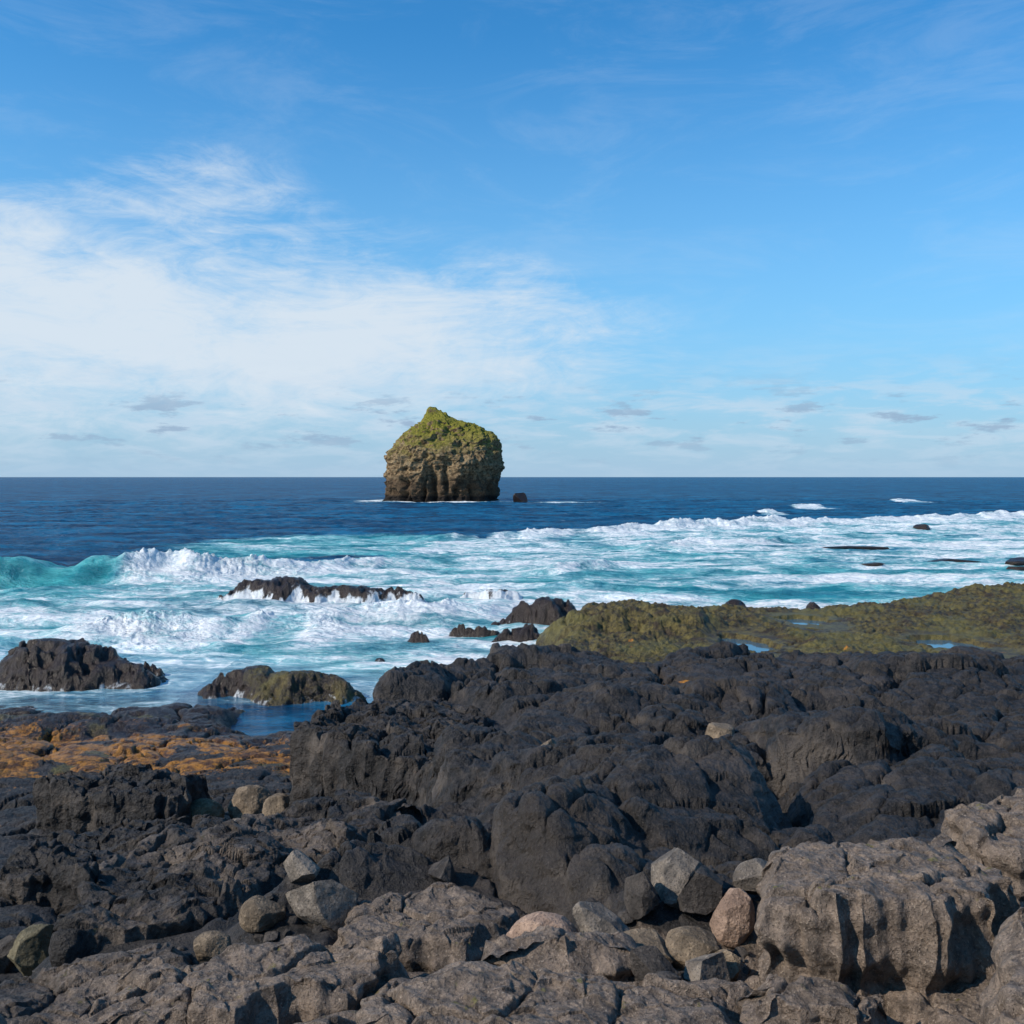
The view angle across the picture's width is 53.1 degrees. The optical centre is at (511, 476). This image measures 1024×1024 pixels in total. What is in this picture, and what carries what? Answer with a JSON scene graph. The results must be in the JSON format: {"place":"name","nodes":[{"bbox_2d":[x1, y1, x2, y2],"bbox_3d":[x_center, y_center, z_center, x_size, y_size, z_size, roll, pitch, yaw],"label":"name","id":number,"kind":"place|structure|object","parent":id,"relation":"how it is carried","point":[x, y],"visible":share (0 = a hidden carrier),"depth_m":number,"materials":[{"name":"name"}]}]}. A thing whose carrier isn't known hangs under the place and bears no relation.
{"place":"outdoors","nodes":[
{"label":"outdoors","id":0,"kind":"place"},
{"bbox_2d":[0,576,1023,1023],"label":"rocky shore ground","id":1,"kind":"structure","parent":0,"point":[860,722],"depth_m":16.87,"materials":[{"name":"grey stone"}]},
{"bbox_2d":[0,935,16,973],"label":"boulder","id":2,"kind":"object","parent":1,"relation":"on","point":[6,946],"visible":0.54,"depth_m":10.44,"materials":[{"name":"stone"}]},
{"bbox_2d":[7,924,53,976],"bbox_3d":[-4.628,4.696,10.074,0.452,0.564,0.590,0,0,44],"label":"boulder","id":3,"kind":"object","parent":1,"relation":"on","point":[28,953],"visible":0.56,"depth_m":9.91,"materials":[{"name":"stone"}]},
{"bbox_2d":[0,942,200,1023],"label":"basalt slab","id":4,"kind":"structure","parent":1,"relation":"on","point":[71,993],"depth_m":7.67,"materials":[{"name":"grey stone"}]},
{"bbox_2d":[0,814,216,914],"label":"lava ledge","id":5,"kind":"object","parent":1,"relation":"on","point":[37,870],"visible":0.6,"depth_m":13.53,"materials":[{"name":"grey stone"}]},
{"bbox_2d":[32,762,210,833],"bbox_3d":[-7.117,6.194,18.796,3.174,1.682,2.109,0,0,24],"label":"lava ledge","id":6,"kind":"object","parent":1,"relation":"on","point":[80,802],"visible":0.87,"depth_m":18.19,"materials":[{"name":"grey stone"}]},
{"bbox_2d":[190,798,224,820],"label":"boulder","id":7,"kind":"object","parent":1,"relation":"on","point":[203,806],"visible":0.49,"depth_m":18.45,"materials":[{"name":"stone"}]},
{"bbox_2d":[193,930,231,961],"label":"boulder","id":8,"kind":"object","parent":1,"relation":"on","point":[208,945],"visible":0.8,"depth_m":8.12,"materials":[{"name":"beige stone"}]},
{"bbox_2d":[48,789,422,966],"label":"basalt slab","id":9,"kind":"structure","parent":1,"relation":"on","point":[173,879],"depth_m":9.89,"materials":[{"name":"grey stone"}]},
{"bbox_2d":[78,932,409,1023],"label":"basalt block","id":10,"kind":"structure","parent":1,"relation":"on","point":[294,979],"depth_m":6.62,"materials":[{"name":"grey stone"}]},
{"bbox_2d":[228,785,270,818],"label":"boulder","id":11,"kind":"object","parent":1,"relation":"on","point":[248,799],"visible":0.7,"depth_m":18.96,"materials":[{"name":"beige stone"}]},
{"bbox_2d":[239,895,285,933],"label":"boulder","id":12,"kind":"object","parent":1,"relation":"on","point":[258,913],"visible":0.96,"depth_m":8.30,"materials":[{"name":"beige stone"}]},
{"bbox_2d":[262,793,289,815],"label":"boulder","id":13,"kind":"object","parent":1,"relation":"on","point":[275,803],"visible":0.37,"depth_m":18.22,"materials":[{"name":"beige stone"}]},
{"bbox_2d":[283,849,320,882],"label":"boulder","id":14,"kind":"object","parent":1,"relation":"on","point":[299,866],"visible":1,"depth_m":8.81,"materials":[{"name":"grey stone"}]},
{"bbox_2d":[284,879,358,933],"bbox_3d":[-1.570,3.528,8.450,0.550,0.485,0.426,0,0,-27],"label":"boulder","id":15,"kind":"object","parent":1,"relation":"on","point":[330,904],"visible":0.87,"depth_m":8.33,"materials":[{"name":"grey stone"}]},
{"bbox_2d":[0,879,758,1006],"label":"loose stones","id":16,"kind":"object","parent":1,"relation":"on","point":[625,917],"visible":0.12,"depth_m":8.14,"materials":[{"name":"grey stone"}]},
{"bbox_2d":[289,695,488,805],"bbox_3d":[-2.163,5.324,18.412,3.921,2.359,6.035,0,0,0],"label":"lava ledge","id":17,"kind":"object","parent":1,"relation":"on","point":[382,743],"visible":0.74,"depth_m":17.18,"materials":[{"name":"grey stone"}]},
{"bbox_2d":[333,882,519,973],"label":"basalt slab","id":18,"kind":"structure","parent":1,"relation":"on","point":[436,926],"depth_m":7.92,"materials":[{"name":"grey stone"}]},
{"bbox_2d":[428,855,455,882],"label":"boulder","id":19,"kind":"object","parent":1,"relation":"on","point":[442,870],"visible":0.86,"depth_m":9.02,"materials":[{"name":"stone"}]},
{"bbox_2d":[506,911,578,937],"bbox_3d":[0.213,3.313,7.310,0.548,0.395,0.401,0,0,0],"label":"boulder","id":20,"kind":"object","parent":1,"relation":"on","point":[531,922],"visible":0.25,"depth_m":7.26,"materials":[{"name":"stone"}]},
{"bbox_2d":[355,960,731,1023],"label":"basalt slab","id":21,"kind":"structure","parent":1,"relation":"on","point":[479,992],"depth_m":5.76,"materials":[{"name":"grey stone"}]},
{"bbox_2d":[540,739,556,747],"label":"boulder","id":22,"kind":"object","parent":1,"relation":"on","point":[552,742],"visible":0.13,"depth_m":14.95,"materials":[{"name":"beige stone"}]},
{"bbox_2d":[481,925,637,981],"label":"basalt block","id":23,"kind":"structure","parent":1,"relation":"on","point":[562,950],"depth_m":6.75,"materials":[{"name":"grey stone"}]},
{"bbox_2d":[572,901,629,933],"bbox_3d":[0.684,3.311,7.329,0.363,0.532,0.371,0,0,42],"label":"boulder","id":24,"kind":"object","parent":1,"relation":"on","point":[592,916],"visible":0.43,"depth_m":7.27,"materials":[{"name":"grey stone"}]},
{"bbox_2d":[624,871,659,919],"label":"boulder","id":25,"kind":"object","parent":1,"relation":"on","point":[641,899],"visible":1,"depth_m":7.66,"materials":[{"name":"stone"}]},
{"bbox_2d":[624,928,673,963],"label":"boulder","id":26,"kind":"object","parent":1,"relation":"on","point":[646,936],"visible":0.35,"depth_m":7.13,"materials":[{"name":"beige stone"}]},
{"bbox_2d":[629,945,677,980],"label":"boulder","id":27,"kind":"object","parent":1,"relation":"on","point":[645,960],"visible":0.63,"depth_m":6.63,"materials":[{"name":"stone"}]},
{"bbox_2d":[651,848,701,908],"bbox_3d":[1.351,3.126,7.967,0.498,0.431,0.363,0,0,-11],"label":"boulder","id":28,"kind":"object","parent":1,"relation":"on","point":[673,870],"visible":0.76,"depth_m":7.90,"materials":[{"name":"grey stone"}]},
{"bbox_2d":[665,926,719,969],"bbox_3d":[1.256,3.311,7.146,0.434,0.308,0.352,0,0,0],"label":"boulder","id":29,"kind":"object","parent":1,"relation":"on","point":[683,944],"visible":0.65,"depth_m":7.06,"materials":[{"name":"beige stone"}]},
{"bbox_2d":[677,865,722,914],"bbox_3d":[1.420,3.145,7.746,0.340,0.393,0.332,0,0,0],"label":"boulder","id":30,"kind":"object","parent":1,"relation":"on","point":[701,892],"visible":0.94,"depth_m":7.62,"materials":[{"name":"stone"}]},
{"bbox_2d":[683,952,730,981],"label":"boulder","id":31,"kind":"object","parent":1,"relation":"on","point":[708,966],"visible":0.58,"depth_m":6.72,"materials":[{"name":"grey stone"}]},
{"bbox_2d":[705,722,734,737],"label":"boulder","id":32,"kind":"object","parent":1,"relation":"on","point":[715,730],"visible":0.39,"depth_m":16.34,"materials":[{"name":"beige stone"}]},
{"bbox_2d":[715,949,740,981],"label":"boulder","id":33,"kind":"object","parent":1,"relation":"on","point":[733,961],"visible":0.42,"depth_m":6.89,"materials":[{"name":"beige stone"}]},
{"bbox_2d":[709,888,754,947],"bbox_3d":[1.617,3.234,7.513,0.341,0.423,0.299,0,0,0],"label":"boulder","id":34,"kind":"object","parent":1,"relation":"on","point":[732,923],"visible":0.98,"depth_m":7.40,"materials":[{"name":"stone"}]},
{"bbox_2d":[721,638,772,652],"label":"tide pool","id":35,"kind":"structure","parent":1,"relation":"on","point":[756,647],"depth_m":44.26,"materials":[{"name":"liquid"}]},
{"bbox_2d":[733,858,767,894],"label":"boulder","id":36,"kind":"object","parent":1,"relation":"on","point":[747,878],"visible":0.45,"depth_m":7.91,"materials":[{"name":"grey stone"}]},
{"bbox_2d":[787,619,824,624],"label":"tide pool","id":37,"kind":"structure","parent":1,"relation":"on","point":[800,621],"depth_m":51.65,"materials":[{"name":"liquid"}]},
{"bbox_2d":[737,974,886,1023],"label":"basalt block","id":38,"kind":"structure","parent":1,"relation":"on","point":[774,999],"depth_m":5.83,"materials":[{"name":"grey stone"}]},
{"bbox_2d":[754,833,1020,1009],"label":"basalt block","id":39,"kind":"structure","parent":1,"relation":"on","point":[871,917],"depth_m":6.41,"materials":[{"name":"grey stone"}]},
{"bbox_2d":[916,640,984,648],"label":"tide pool","id":40,"kind":"structure","parent":1,"relation":"on","point":[941,643],"depth_m":44.53,"materials":[{"name":"liquid"}]},
{"bbox_2d":[941,788,1023,901],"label":"basalt block","id":41,"kind":"structure","parent":1,"relation":"on","point":[990,834],"depth_m":8.43,"materials":[{"name":"grey stone"}]},
{"bbox_2d":[979,907,1023,1023],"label":"basalt block","id":42,"kind":"structure","parent":1,"relation":"on","point":[1001,999],"depth_m":5.23,"materials":[{"name":"grey stone"}]},
{"bbox_2d":[0,477,1023,736],"bbox_3d":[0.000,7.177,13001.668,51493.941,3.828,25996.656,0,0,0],"label":"sea","id":43,"kind":"structure","parent":0,"point":[142,569],"depth_m":100.64,"materials":[{"name":"liquid"}]},
{"bbox_2d":[383,407,504,501],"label":"sea stack","id":44,"kind":"object","parent":43,"relation":"in","point":[435,454],"visible":0.92,"depth_m":327.57,"materials":[{"name":"brown stone"}]},
{"bbox_2d":[513,493,527,501],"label":"sea rock","id":45,"kind":"object","parent":43,"relation":"in","point":[519,497],"visible":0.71,"depth_m":320.94,"materials":[{"name":"black stone"}]},
{"bbox_2d":[823,546,888,549],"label":"sea rock","id":46,"kind":"object","parent":43,"relation":"in","point":[860,547],"visible":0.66,"depth_m":113.29,"materials":[{"name":"black stone"}]},
{"bbox_2d":[862,562,884,565],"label":"sea rock","id":47,"kind":"object","parent":43,"relation":"in","point":[874,564],"visible":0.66,"depth_m":91.49,"materials":[{"name":"black stone"}]},
{"bbox_2d":[913,524,929,529],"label":"sea rock","id":48,"kind":"object","parent":43,"relation":"in","point":[922,526],"visible":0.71,"depth_m":154.58,"materials":[{"name":"grey stone"}]},
{"bbox_2d":[928,558,980,561],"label":"sea rock","id":49,"kind":"object","parent":43,"relation":"in","point":[946,559],"visible":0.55,"depth_m":95.41,"materials":[{"name":"black stone"}]},
{"bbox_2d":[1005,557,1023,565],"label":"sea rock","id":50,"kind":"object","parent":43,"relation":"in","point":[1018,561],"visible":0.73,"depth_m":91.89,"materials":[{"name":"black stone"}]},
{"bbox_2d":[1006,566,1023,570],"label":"sea rock","id":51,"kind":"object","parent":43,"relation":"in","point":[1021,568],"visible":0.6,"depth_m":87.67,"materials":[{"name":"black stone"}]},
{"bbox_2d":[0,0,1023,476],"label":"sky","id":52,"kind":"structure","parent":0,"point":[239,238],"materials":[{"name":"blue"}]}
]}

